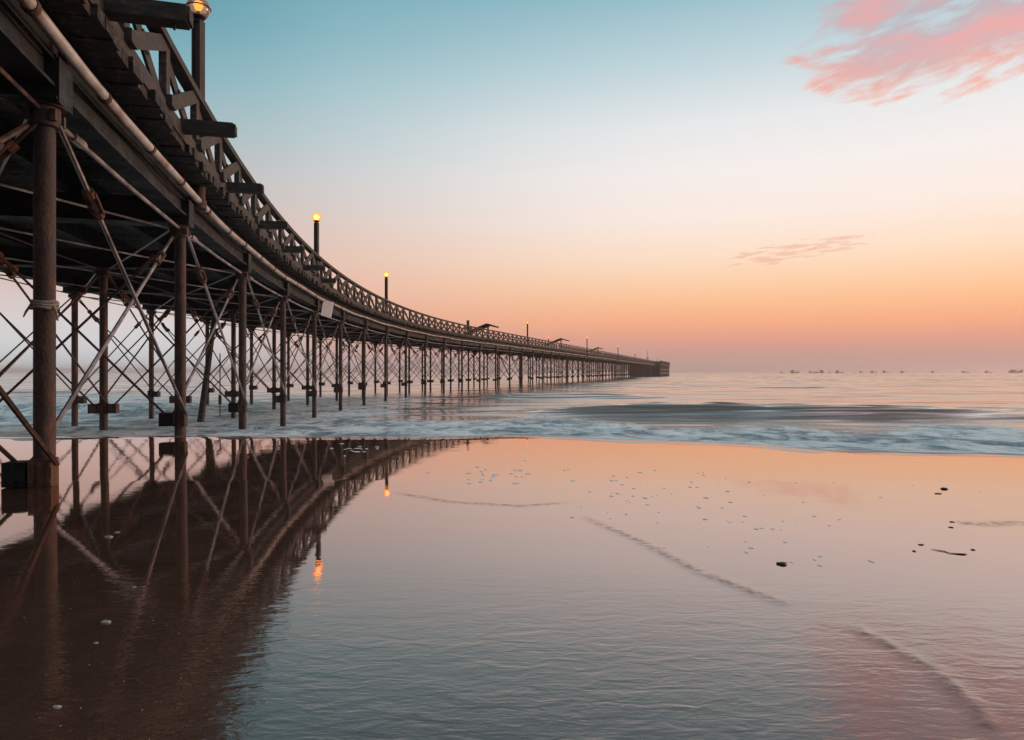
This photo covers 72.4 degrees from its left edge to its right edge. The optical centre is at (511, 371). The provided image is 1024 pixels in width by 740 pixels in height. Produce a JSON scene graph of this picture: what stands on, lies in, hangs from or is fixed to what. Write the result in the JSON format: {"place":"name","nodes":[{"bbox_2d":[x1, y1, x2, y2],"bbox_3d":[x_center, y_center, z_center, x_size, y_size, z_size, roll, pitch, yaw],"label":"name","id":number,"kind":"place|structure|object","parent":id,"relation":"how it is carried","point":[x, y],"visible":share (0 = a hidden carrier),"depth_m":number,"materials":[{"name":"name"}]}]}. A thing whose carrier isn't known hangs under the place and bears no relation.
{"place":"outdoors","nodes":[
{"label":"outdoors","id":0,"kind":"place"},
{"bbox_2d":[0,437,1023,739],"bbox_3d":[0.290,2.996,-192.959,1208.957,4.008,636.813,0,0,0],"label":"beach","id":1,"kind":"structure","parent":0,"point":[378,589],"depth_m":3.22,"materials":[{"name":"brown sand"}]},
{"bbox_2d":[0,0,669,487],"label":"pier","id":2,"kind":"structure","parent":1,"relation":"on","point":[106,164],"depth_m":11.22,"materials":[{"name":"metal"}]},
{"bbox_2d":[186,0,210,210],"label":"lamp post","id":3,"kind":"object","parent":2,"relation":"on","point":[198,52],"visible":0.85,"depth_m":11.65,"materials":[{"name":"metal"}]},
{"bbox_2d":[312,213,320,276],"bbox_3d":[-7.658,-4.480,27.419,0.349,3.520,0.349,0,0,0],"label":"lamp post","id":4,"kind":"object","parent":2,"relation":"on","point":[316,217],"visible":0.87,"depth_m":27.38,"materials":[{"name":"metal"}]},
{"bbox_2d":[321,300,333,317],"bbox_3d":[-7.296,-2.500,27.660,0.460,0.640,0.020,15,-10,-43],"label":"notice board","id":5,"kind":"object","parent":2,"relation":"attached to","point":[327,308],"visible":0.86,"depth_m":27.65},
{"bbox_2d":[383,272,388,313],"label":"lamp post","id":6,"kind":"object","parent":2,"relation":"on","point":[386,274],"visible":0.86,"depth_m":43.56,"materials":[{"name":"metal"}]},
{"bbox_2d":[469,323,498,334],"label":"canopy","id":7,"kind":"object","parent":2,"relation":"on","point":[486,325],"visible":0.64,"depth_m":69.98,"materials":[{"name":"grey"}]},
{"bbox_2d":[547,338,568,348],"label":"canopy","id":8,"kind":"object","parent":2,"relation":"on","point":[559,339],"visible":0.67,"depth_m":103.89,"materials":[{"name":"grey"}]},
{"bbox_2d":[24,443,981,725],"bbox_3d":[-0.376,1.008,5.499,7.818,0.043,7.380,0,0,21],"label":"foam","id":9,"kind":"object","parent":1,"relation":"on","point":[590,491],"visible":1,"depth_m":6.18,"materials":[{"name":"white"}]},
{"bbox_2d":[776,562,786,565],"bbox_3d":[1.421,1.008,3.682,0.056,0.019,0.049,0,0,0],"label":"stone","id":10,"kind":"object","parent":1,"relation":"on","point":[782,563],"visible":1,"depth_m":3.67,"materials":[{"name":"black stone"}]},
{"bbox_2d":[933,549,965,554],"bbox_3d":[2.449,1.011,3.927,0.174,0.008,0.039,0,0,38],"label":"weed strand","id":11,"kind":"object","parent":1,"relation":"on","point":[951,553],"visible":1,"depth_m":3.90},
{"bbox_2d":[0,372,1023,457],"bbox_3d":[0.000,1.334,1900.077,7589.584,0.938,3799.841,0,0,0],"label":"sea","id":12,"kind":"structure","parent":0,"point":[933,413],"depth_m":27.54,"materials":[{"name":"liquid"}]},
{"bbox_2d":[1008,369,1022,372],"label":"fishing boat","id":13,"kind":"object","parent":12,"relation":"on","point":[1014,371],"visible":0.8,"depth_m":966.27,"materials":[{"name":"paint"}]},
{"bbox_2d":[0,0,1023,371],"label":"sky","id":14,"kind":"structure","parent":0,"point":[694,185],"materials":[{"name":"blue"}]}
]}

